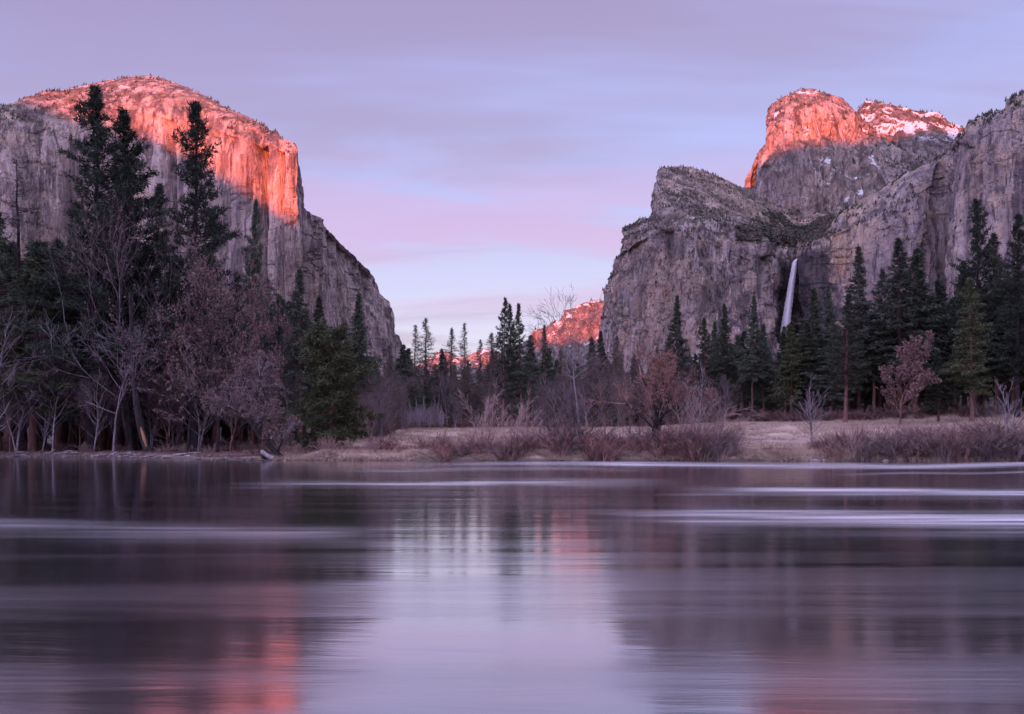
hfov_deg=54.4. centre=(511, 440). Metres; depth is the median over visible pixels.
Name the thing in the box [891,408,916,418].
willow bush
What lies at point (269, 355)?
forest conifer
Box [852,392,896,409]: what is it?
forest conifer
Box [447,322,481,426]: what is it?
pine tree
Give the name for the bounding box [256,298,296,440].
forest conifer
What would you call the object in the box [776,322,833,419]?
forest conifer
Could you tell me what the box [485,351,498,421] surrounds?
forest conifer
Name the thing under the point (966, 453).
willow bush
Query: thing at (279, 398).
bare tree
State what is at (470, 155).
sky
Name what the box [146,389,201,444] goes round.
bare tree
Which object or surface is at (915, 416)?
willow bush
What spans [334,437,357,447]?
willow bush
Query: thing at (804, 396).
forest conifer
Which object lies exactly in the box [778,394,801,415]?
forest conifer
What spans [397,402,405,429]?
sapling
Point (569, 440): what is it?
willow bush
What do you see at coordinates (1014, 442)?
willow bush
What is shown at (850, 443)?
willow bush
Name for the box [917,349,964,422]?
fir tree
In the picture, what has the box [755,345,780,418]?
forest conifer
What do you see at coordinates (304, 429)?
forest conifer
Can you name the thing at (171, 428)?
bare tree
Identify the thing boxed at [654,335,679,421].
forest conifer
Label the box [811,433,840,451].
willow bush
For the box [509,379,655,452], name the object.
willow bush
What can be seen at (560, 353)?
forest conifer
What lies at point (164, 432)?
forest conifer
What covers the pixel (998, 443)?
willow bush
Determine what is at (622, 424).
willow bush
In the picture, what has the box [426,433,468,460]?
willow bush
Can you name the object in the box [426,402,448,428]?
sapling
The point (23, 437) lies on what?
pine tree
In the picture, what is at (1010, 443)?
willow bush
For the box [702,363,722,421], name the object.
forest conifer
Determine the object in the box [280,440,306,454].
willow bush
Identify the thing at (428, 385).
forest conifer
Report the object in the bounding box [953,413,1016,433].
willow bush
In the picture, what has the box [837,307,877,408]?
forest conifer
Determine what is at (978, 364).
fir tree
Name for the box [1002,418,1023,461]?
willow bush
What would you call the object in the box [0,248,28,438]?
forest conifer
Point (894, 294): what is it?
fir tree
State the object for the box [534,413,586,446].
willow bush
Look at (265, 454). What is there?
driftwood log
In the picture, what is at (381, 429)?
bare tree
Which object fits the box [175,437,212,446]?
willow bush
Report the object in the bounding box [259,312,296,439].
forest conifer
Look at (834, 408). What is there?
forest conifer
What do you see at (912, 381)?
forest conifer
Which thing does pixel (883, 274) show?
pine tree
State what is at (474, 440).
willow bush
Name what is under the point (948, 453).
willow bush
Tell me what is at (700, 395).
bare tree
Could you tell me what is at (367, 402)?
bare tree
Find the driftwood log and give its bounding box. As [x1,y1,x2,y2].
[260,450,274,459]
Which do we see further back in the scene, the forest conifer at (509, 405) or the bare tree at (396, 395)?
the forest conifer at (509, 405)
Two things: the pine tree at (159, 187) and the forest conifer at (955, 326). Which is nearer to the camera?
the pine tree at (159, 187)
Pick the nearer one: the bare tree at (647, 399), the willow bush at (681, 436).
the willow bush at (681, 436)
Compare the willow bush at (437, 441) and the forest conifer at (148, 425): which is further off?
the forest conifer at (148, 425)
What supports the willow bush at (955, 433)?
on the ground at (535, 457)
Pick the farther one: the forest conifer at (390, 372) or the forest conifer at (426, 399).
the forest conifer at (426, 399)
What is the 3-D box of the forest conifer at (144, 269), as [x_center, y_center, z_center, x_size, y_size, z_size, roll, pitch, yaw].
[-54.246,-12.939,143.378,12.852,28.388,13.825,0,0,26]
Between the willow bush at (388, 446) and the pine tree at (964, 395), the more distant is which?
the pine tree at (964, 395)
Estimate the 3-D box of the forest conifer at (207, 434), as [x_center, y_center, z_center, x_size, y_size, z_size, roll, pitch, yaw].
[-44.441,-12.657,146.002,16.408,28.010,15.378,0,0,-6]
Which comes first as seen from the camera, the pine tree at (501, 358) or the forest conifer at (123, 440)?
the forest conifer at (123, 440)
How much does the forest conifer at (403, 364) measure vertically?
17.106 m
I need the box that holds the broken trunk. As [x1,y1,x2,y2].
[128,292,152,451]
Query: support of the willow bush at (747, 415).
on the ground at (535, 457)
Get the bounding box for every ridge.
[419,348,498,387]
[466,300,603,412]
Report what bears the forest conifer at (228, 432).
on the ground at (535, 457)
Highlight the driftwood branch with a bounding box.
[174,452,201,455]
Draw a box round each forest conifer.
[0,240,80,448]
[0,244,26,446]
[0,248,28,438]
[0,402,25,417]
[1,240,22,441]
[5,236,100,449]
[15,240,49,446]
[16,392,116,426]
[38,416,42,447]
[50,426,81,443]
[68,269,136,449]
[72,284,88,446]
[75,287,142,448]
[79,277,116,442]
[83,272,89,445]
[96,262,161,447]
[99,258,108,444]
[104,392,145,446]
[108,270,191,448]
[133,274,168,426]
[137,264,223,448]
[142,267,166,446]
[144,274,151,442]
[145,268,202,446]
[152,284,203,444]
[161,277,168,443]
[161,289,228,434]
[167,261,232,447]
[170,287,264,449]
[201,270,270,448]
[221,306,227,444]
[221,420,248,442]
[231,288,244,441]
[233,290,280,445]
[241,427,244,440]
[243,298,262,445]
[244,279,273,443]
[244,411,248,442]
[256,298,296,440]
[258,278,278,440]
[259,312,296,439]
[261,313,272,445]
[271,294,289,433]
[283,311,310,435]
[286,300,294,435]
[303,313,310,433]
[334,386,371,426]
[356,361,386,431]
[368,367,385,426]
[384,359,398,418]
[392,344,425,418]
[397,348,422,422]
[417,380,436,422]
[418,363,434,419]
[428,348,463,427]
[434,356,458,406]
[435,379,456,425]
[451,365,460,425]
[454,360,476,426]
[454,370,470,427]
[457,384,476,421]
[469,362,491,422]
[476,364,490,425]
[483,350,500,425]
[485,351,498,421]
[486,341,522,421]
[499,371,519,423]
[504,380,516,424]
[510,334,549,421]
[517,375,539,426]
[519,346,552,420]
[532,347,560,422]
[543,369,565,423]
[552,348,571,425]
[553,359,561,418]
[560,365,583,417]
[562,405,594,425]
[570,363,587,426]
[572,336,603,425]
[577,348,598,427]
[599,360,616,426]
[605,336,634,426]
[610,375,624,418]
[614,353,628,425]
[620,372,633,424]
[622,354,641,426]
[631,363,646,421]
[634,373,645,425]
[647,346,660,376]
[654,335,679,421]
[659,335,680,421]
[677,354,706,414]
[679,367,703,423]
[699,321,727,419]
[700,335,718,420]
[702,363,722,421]
[721,345,740,417]
[722,331,767,420]
[727,335,758,420]
[731,366,757,420]
[744,324,783,420]
[749,351,783,413]
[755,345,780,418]
[766,343,802,418]
[767,326,794,413]
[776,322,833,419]
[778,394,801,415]
[793,359,827,412]
[796,389,817,412]
[810,320,853,415]
[811,303,853,412]
[811,403,852,414]
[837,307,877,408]
[841,366,872,412]
[843,320,861,416]
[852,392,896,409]
[854,315,901,415]
[861,384,886,413]
[862,324,902,409]
[863,385,866,413]
[865,328,907,409]
[902,326,930,407]
[903,294,909,414]
[903,313,930,406]
[908,309,948,402]
[918,313,925,407]
[923,301,968,412]
[928,281,954,412]
[940,315,968,414]
[943,309,968,410]
[949,300,1009,409]
[960,382,993,395]
[974,280,984,402]
[980,263,1023,413]
[982,338,985,410]
[985,277,1023,412]
[989,375,1010,409]
[999,300,1008,409]
[1001,300,1005,405]
[1007,386,1023,410]
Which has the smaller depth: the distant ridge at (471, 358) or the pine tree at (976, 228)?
the pine tree at (976, 228)
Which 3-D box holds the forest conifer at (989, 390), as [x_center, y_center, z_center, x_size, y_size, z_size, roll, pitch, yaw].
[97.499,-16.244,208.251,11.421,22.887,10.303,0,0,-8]
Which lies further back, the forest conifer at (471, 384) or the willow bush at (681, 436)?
the forest conifer at (471, 384)
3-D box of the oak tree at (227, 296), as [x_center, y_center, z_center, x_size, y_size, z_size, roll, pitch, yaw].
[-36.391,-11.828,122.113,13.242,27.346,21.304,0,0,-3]
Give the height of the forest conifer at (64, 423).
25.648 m
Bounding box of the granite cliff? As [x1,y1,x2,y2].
[0,75,422,381]
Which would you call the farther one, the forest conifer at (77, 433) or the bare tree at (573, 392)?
the bare tree at (573, 392)
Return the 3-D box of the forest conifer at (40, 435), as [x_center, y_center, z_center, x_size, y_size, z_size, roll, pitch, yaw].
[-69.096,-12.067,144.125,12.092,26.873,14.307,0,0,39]
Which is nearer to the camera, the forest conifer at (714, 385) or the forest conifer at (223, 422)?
the forest conifer at (223, 422)
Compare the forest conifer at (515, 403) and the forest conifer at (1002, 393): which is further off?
the forest conifer at (515, 403)
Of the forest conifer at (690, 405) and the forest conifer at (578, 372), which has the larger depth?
the forest conifer at (578, 372)
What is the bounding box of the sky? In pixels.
[0,0,1023,365]
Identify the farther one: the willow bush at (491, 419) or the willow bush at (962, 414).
the willow bush at (962, 414)
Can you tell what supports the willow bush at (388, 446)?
on the ground at (535, 457)
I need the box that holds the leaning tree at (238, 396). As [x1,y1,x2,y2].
[200,349,302,456]
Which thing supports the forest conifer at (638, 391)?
on the ground at (535, 457)
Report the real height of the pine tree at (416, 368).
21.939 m
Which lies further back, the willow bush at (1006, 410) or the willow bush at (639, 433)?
the willow bush at (1006, 410)
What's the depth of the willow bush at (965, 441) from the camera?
95.55 m
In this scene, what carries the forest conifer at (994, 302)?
on the ground at (535, 457)
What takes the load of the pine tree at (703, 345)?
on the ground at (535, 457)
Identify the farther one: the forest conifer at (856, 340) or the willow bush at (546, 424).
the forest conifer at (856, 340)
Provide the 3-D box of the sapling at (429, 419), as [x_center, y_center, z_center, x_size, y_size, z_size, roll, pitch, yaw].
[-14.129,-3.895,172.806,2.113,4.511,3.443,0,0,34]
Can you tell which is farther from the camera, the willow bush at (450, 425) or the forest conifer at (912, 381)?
the willow bush at (450, 425)
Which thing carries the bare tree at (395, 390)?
on the ground at (535, 457)
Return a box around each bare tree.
[0,304,89,430]
[0,311,174,450]
[0,337,76,450]
[0,360,39,451]
[13,361,85,451]
[18,343,110,451]
[36,350,140,451]
[52,362,144,450]
[55,362,110,450]
[81,363,146,448]
[96,366,187,447]
[103,369,164,449]
[113,327,262,451]
[113,349,207,449]
[128,336,219,448]
[140,364,192,451]
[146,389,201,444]
[210,385,256,452]
[220,361,283,445]
[254,372,311,447]
[258,347,296,436]
[340,369,392,438]
[344,374,394,439]
[354,380,397,438]
[355,389,386,441]
[356,370,396,440]
[365,368,419,427]
[366,368,411,436]
[368,375,410,436]
[369,387,402,434]
[373,374,411,428]
[374,383,407,434]
[380,358,418,423]
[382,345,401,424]
[383,397,401,433]
[388,393,411,432]
[389,382,411,432]
[419,360,475,422]
[438,394,469,426]
[472,388,501,422]
[473,369,505,417]
[483,392,504,423]
[487,363,537,418]
[521,283,619,428]
[522,381,546,422]
[523,383,564,426]
[524,361,584,423]
[525,381,556,427]
[544,390,569,422]
[555,372,621,427]
[560,376,595,417]
[564,345,645,435]
[568,391,593,425]
[569,382,591,423]
[572,393,597,423]
[584,373,624,425]
[605,353,652,429]
[607,375,646,418]
[611,381,633,425]
[612,382,635,425]
[633,375,667,424]
[637,361,671,421]
[662,359,711,414]
[664,369,698,422]
[677,358,713,426]
[678,378,699,422]
[698,394,730,421]
[700,392,725,418]
[701,378,724,422]
[702,388,731,419]
[706,371,755,421]
[776,375,851,443]
[988,379,1023,431]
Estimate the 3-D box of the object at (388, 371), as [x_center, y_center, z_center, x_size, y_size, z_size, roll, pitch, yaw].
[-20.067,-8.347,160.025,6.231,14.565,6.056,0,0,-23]
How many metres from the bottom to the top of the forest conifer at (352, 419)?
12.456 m
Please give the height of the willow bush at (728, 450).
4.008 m
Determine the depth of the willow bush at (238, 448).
135.71 m
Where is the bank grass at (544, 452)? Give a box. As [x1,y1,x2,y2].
[270,446,1023,460]
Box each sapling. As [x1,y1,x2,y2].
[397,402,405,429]
[403,401,415,429]
[403,408,414,425]
[409,397,423,429]
[411,401,422,427]
[418,398,427,428]
[419,397,435,427]
[424,401,432,426]
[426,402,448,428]
[426,406,434,429]
[431,395,442,425]
[438,410,448,429]
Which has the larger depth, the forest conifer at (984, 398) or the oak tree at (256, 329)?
the forest conifer at (984, 398)
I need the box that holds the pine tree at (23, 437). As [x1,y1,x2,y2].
[0,157,48,450]
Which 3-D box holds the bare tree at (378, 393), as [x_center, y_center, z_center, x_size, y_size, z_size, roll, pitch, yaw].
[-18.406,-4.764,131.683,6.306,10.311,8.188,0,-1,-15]
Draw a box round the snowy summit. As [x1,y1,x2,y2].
[858,101,964,160]
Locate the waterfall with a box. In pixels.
[780,259,797,334]
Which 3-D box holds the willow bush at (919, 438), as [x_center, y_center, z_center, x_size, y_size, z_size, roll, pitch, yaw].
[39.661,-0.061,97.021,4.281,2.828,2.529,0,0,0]
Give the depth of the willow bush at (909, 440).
96.80 m
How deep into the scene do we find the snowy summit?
3023.75 m
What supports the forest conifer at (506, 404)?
on the ground at (535, 457)
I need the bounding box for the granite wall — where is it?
[796,93,1023,347]
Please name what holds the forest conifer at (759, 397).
on the ground at (535, 457)
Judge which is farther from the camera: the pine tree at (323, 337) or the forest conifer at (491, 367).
the forest conifer at (491, 367)
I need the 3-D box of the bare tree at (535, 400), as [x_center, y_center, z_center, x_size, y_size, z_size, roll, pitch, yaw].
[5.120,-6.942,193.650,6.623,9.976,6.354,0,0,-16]
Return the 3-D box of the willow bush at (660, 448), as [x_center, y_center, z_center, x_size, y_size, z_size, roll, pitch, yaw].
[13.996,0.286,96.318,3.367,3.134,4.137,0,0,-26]
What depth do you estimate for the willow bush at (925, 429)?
99.17 m
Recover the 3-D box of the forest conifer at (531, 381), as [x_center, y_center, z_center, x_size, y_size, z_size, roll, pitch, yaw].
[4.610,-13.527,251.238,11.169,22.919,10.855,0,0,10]
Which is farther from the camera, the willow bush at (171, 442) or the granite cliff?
the granite cliff
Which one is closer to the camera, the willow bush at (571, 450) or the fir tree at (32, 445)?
the willow bush at (571, 450)
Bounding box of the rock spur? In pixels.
[743,145,764,188]
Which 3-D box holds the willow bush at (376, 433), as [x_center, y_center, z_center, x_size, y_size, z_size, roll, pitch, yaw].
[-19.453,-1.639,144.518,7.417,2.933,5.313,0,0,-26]
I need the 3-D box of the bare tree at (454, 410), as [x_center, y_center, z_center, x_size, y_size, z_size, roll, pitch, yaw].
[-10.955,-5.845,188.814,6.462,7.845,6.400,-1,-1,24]
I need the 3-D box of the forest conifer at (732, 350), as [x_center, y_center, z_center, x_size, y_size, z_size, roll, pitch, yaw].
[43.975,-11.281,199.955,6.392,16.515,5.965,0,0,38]
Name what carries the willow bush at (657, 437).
on the ground at (535, 457)
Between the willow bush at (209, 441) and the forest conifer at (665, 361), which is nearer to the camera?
the willow bush at (209, 441)
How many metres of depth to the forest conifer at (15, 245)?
149.13 m
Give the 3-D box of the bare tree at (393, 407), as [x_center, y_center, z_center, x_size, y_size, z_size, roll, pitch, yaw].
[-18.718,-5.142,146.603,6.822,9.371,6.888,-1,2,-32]
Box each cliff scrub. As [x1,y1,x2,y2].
[0,73,290,151]
[484,299,603,373]
[599,164,836,364]
[735,209,834,247]
[751,87,926,210]
[794,89,1023,270]
[858,98,962,156]
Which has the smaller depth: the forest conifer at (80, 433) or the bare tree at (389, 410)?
the bare tree at (389, 410)
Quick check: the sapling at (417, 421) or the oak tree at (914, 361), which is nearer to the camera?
the oak tree at (914, 361)
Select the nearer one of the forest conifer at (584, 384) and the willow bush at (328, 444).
the willow bush at (328, 444)
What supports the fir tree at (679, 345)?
on the ground at (535, 457)
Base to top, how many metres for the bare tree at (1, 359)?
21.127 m
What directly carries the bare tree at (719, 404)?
on the ground at (535, 457)
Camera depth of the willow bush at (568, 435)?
97.94 m
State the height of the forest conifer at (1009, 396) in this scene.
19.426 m
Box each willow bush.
[2,433,26,450]
[7,442,26,450]
[38,441,51,450]
[49,441,74,450]
[57,441,77,450]
[74,442,95,451]
[115,443,128,451]
[140,433,190,448]
[152,435,204,451]
[153,444,180,452]
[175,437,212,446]
[175,443,199,452]
[186,435,230,449]
[199,442,225,452]
[201,438,222,450]
[220,439,246,450]
[222,440,250,449]
[225,440,245,452]
[239,442,273,454]
[245,438,271,448]
[257,443,286,453]
[265,441,293,452]
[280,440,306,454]
[287,436,319,452]
[309,433,340,449]
[317,439,336,449]
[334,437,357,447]
[351,443,364,451]
[354,423,400,437]
[357,437,376,449]
[360,437,382,452]
[362,432,404,449]
[363,437,393,449]
[366,423,400,432]
[369,419,408,434]
[373,433,400,450]
[384,416,422,429]
[406,420,437,427]
[407,436,435,449]
[420,432,446,447]
[421,432,460,446]
[421,437,440,449]
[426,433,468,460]
[430,439,453,448]
[442,421,462,427]
[446,440,477,457]
[455,437,478,447]
[456,376,536,448]
[457,420,485,426]
[457,433,492,445]
[464,437,490,450]
[473,442,488,452]
[478,437,519,459]
[490,389,566,448]
[490,438,523,459]
[494,439,526,460]
[499,431,530,449]
[504,431,541,456]
[508,424,552,449]
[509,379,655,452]
[517,399,608,447]
[527,426,569,449]
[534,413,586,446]
[536,429,579,455]
[542,418,605,449]
[543,429,586,455]
[546,425,586,448]
[551,421,597,435]
[572,426,622,449]
[574,431,620,460]
[579,430,619,451]
[581,428,636,460]
[590,417,620,426]
[600,425,643,449]
[609,420,636,425]
[611,433,633,449]
[617,435,655,454]
[619,419,647,426]
[621,422,667,449]
[630,425,668,450]
[636,424,694,456]
[637,428,683,458]
[640,422,685,447]
[646,429,679,450]
[650,371,763,453]
[655,423,733,460]
[659,424,705,447]
[664,421,707,457]
[667,416,746,460]
[678,383,774,448]
[685,426,729,450]
[692,419,744,448]
[696,424,753,460]
[704,423,745,448]
[713,413,746,421]
[737,410,768,421]
[745,408,772,421]
[752,409,783,421]
[755,408,782,421]
[773,409,808,421]
[791,408,825,420]
[803,440,820,448]
[806,431,837,448]
[808,408,842,420]
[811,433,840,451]
[812,405,848,419]
[814,439,846,460]
[816,428,852,450]
[817,413,839,420]
[824,430,874,458]
[826,424,869,444]
[829,428,877,447]
[836,426,874,450]
[840,408,864,419]
[843,438,883,460]
[848,405,878,418]
[848,425,901,449]
[849,410,874,419]
[852,425,896,459]
[859,426,913,454]
[861,411,884,419]
[867,403,910,415]
[869,408,895,418]
[875,434,915,458]
[882,410,909,418]
[882,422,912,438]
[882,431,918,460]
[883,425,946,460]
[890,420,939,448]
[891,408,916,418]
[892,416,950,450]
[893,428,933,452]
[901,422,963,458]
[902,428,938,452]
[906,402,933,416]
[909,413,927,418]
[913,422,970,451]
[923,424,973,460]
[931,418,977,446]
[932,420,990,460]
[933,431,975,458]
[939,420,994,434]
[945,399,1023,443]
[947,399,993,416]
[948,433,982,455]
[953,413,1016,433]
[953,422,1016,460]
[957,414,1009,440]
[958,415,1017,461]
[958,425,998,452]
[964,403,1002,415]
[966,407,995,417]
[966,416,1020,447]
[972,424,1022,460]
[983,422,1023,461]
[988,420,1023,446]
[988,428,1023,455]
[992,405,1022,414]
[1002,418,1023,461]
[1008,433,1023,451]
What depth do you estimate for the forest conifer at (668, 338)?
212.30 m
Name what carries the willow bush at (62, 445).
on the ground at (535, 457)
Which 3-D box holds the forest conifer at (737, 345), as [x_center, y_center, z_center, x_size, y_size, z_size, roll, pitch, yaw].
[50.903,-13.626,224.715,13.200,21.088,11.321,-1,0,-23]
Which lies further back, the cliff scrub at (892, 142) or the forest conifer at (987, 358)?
the cliff scrub at (892, 142)
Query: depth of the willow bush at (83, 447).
124.99 m
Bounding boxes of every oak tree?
[0,272,151,450]
[1,189,283,450]
[106,299,284,451]
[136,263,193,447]
[154,228,270,452]
[201,273,311,451]
[241,301,321,448]
[567,330,717,446]
[875,329,941,424]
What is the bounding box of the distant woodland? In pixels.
[15,339,1021,437]
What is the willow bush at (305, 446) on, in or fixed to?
on the ground at (535, 457)
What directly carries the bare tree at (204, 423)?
on the ground at (535, 457)
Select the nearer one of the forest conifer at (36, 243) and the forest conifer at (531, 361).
the forest conifer at (36, 243)
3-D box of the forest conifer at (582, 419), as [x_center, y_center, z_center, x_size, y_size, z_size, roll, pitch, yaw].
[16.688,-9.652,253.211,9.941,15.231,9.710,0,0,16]
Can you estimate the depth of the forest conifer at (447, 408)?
206.89 m
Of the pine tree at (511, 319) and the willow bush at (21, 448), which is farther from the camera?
the pine tree at (511, 319)
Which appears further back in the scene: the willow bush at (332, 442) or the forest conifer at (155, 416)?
the forest conifer at (155, 416)
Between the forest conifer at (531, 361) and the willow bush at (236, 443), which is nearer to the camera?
the willow bush at (236, 443)
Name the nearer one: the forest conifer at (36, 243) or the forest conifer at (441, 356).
the forest conifer at (36, 243)
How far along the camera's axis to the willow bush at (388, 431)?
154.03 m
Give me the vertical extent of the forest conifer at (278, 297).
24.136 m
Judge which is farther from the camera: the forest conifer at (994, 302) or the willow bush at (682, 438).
the forest conifer at (994, 302)
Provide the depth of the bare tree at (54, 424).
124.32 m
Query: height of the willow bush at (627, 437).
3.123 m
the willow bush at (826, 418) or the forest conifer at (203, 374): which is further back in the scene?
the willow bush at (826, 418)
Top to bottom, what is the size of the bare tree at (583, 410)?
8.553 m
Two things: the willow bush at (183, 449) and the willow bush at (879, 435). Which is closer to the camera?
the willow bush at (879, 435)
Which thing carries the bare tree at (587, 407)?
on the ground at (535, 457)
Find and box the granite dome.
[750,88,931,218]
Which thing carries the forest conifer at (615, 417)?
on the ground at (535, 457)
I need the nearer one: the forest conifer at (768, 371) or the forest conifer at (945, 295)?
the forest conifer at (945, 295)
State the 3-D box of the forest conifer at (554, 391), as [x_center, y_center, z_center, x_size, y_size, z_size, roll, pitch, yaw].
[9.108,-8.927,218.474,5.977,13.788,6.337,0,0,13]
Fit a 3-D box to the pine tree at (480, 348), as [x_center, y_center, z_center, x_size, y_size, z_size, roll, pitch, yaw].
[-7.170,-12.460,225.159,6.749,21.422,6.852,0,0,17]
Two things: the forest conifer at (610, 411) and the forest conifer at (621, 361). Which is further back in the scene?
the forest conifer at (621, 361)
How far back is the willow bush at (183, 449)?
124.06 m
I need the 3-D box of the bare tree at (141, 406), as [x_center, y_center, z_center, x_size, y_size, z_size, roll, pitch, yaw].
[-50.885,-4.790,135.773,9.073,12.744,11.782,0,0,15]
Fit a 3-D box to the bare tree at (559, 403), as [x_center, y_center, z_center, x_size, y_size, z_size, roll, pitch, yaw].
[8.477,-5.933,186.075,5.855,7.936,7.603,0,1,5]
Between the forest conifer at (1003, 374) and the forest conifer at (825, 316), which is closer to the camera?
the forest conifer at (1003, 374)
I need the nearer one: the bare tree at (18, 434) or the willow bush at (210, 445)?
the bare tree at (18, 434)
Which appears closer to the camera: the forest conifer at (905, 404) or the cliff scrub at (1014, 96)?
the forest conifer at (905, 404)
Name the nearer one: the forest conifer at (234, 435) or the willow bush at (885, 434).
the willow bush at (885, 434)
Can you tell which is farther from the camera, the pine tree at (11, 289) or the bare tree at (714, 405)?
the bare tree at (714, 405)
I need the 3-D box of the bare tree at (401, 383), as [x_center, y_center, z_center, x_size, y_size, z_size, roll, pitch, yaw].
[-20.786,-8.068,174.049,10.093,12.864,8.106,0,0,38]
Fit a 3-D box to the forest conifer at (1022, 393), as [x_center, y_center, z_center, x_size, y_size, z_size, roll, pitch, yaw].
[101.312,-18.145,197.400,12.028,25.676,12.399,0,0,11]
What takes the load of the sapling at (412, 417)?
on the ground at (535, 457)
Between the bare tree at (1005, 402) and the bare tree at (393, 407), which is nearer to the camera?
the bare tree at (1005, 402)
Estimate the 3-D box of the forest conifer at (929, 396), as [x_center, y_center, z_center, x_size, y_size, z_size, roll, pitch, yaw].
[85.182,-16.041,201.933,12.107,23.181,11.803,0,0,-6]
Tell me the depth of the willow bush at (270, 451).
105.87 m
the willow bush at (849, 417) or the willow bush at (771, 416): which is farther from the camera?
the willow bush at (771, 416)
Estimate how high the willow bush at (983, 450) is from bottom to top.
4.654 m
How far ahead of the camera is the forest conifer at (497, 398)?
238.82 m
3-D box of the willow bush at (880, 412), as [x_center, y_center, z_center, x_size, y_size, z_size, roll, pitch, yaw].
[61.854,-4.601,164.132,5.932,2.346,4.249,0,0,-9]
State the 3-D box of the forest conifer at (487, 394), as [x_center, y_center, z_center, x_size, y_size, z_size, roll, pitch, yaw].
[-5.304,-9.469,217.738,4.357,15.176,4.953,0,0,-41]
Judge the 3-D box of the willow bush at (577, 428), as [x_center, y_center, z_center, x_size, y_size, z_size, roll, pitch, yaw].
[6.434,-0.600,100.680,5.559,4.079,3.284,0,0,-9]
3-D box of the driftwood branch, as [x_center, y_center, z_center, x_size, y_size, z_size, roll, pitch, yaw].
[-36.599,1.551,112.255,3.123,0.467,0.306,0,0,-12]
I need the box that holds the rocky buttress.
[599,166,842,403]
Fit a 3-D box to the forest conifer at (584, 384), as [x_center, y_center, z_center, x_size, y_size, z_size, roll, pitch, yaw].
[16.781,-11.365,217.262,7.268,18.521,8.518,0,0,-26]
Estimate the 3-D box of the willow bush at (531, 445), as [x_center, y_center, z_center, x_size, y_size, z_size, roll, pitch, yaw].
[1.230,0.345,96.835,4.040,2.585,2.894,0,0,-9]
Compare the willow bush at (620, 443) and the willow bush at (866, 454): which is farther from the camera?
the willow bush at (620, 443)
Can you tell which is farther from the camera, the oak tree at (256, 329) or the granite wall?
the granite wall
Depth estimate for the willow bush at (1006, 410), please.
161.29 m
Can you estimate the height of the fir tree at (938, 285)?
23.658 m
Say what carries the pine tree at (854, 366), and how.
on the ground at (535, 457)
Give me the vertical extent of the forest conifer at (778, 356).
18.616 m
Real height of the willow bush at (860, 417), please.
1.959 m
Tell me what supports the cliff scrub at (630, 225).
on the rocky buttress
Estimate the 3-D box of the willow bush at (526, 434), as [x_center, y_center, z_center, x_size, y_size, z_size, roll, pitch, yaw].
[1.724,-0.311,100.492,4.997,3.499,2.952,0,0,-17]
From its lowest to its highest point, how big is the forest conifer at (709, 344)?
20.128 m
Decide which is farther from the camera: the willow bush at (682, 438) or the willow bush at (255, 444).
the willow bush at (255, 444)
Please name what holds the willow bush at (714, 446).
on the ground at (535, 457)
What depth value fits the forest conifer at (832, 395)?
170.18 m
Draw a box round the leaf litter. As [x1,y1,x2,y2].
[0,448,311,457]
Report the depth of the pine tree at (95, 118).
126.86 m
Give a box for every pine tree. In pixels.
[0,212,40,450]
[6,241,114,445]
[9,82,154,451]
[54,201,90,447]
[72,106,176,450]
[80,182,166,447]
[121,182,190,432]
[124,99,243,451]
[200,217,233,441]
[239,199,275,448]
[258,319,382,451]
[344,292,383,439]
[397,324,431,418]
[410,318,441,422]
[437,327,463,426]
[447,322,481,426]
[471,339,490,412]
[477,332,501,426]
[484,297,520,427]
[494,303,518,425]
[503,303,536,426]
[690,317,718,422]
[827,292,871,422]
[862,268,902,413]
[939,260,986,412]
[947,198,1020,411]
[954,231,1023,410]
[987,212,1023,417]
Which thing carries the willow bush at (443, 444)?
on the ground at (535, 457)
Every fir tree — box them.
[0,257,78,451]
[268,268,328,436]
[308,295,340,440]
[533,325,553,423]
[584,331,614,427]
[659,295,701,424]
[710,303,742,420]
[735,295,769,421]
[768,321,810,418]
[796,288,839,419]
[821,284,843,411]
[828,244,902,412]
[858,236,940,415]
[878,246,950,414]
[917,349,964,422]
[919,279,957,396]
[937,276,993,421]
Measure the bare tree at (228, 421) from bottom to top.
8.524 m
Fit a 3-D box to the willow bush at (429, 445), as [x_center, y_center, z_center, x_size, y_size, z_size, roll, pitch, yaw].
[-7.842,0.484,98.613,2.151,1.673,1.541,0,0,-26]
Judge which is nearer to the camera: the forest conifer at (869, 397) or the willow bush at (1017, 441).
the willow bush at (1017, 441)
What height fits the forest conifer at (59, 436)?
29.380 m
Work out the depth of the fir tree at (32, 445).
125.37 m
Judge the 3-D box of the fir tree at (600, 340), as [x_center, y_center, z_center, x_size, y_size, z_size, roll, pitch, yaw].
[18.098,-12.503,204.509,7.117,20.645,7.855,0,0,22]
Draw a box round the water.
[0,457,1023,713]
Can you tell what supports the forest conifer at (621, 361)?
on the ground at (535, 457)
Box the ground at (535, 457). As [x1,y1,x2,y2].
[0,411,1023,460]

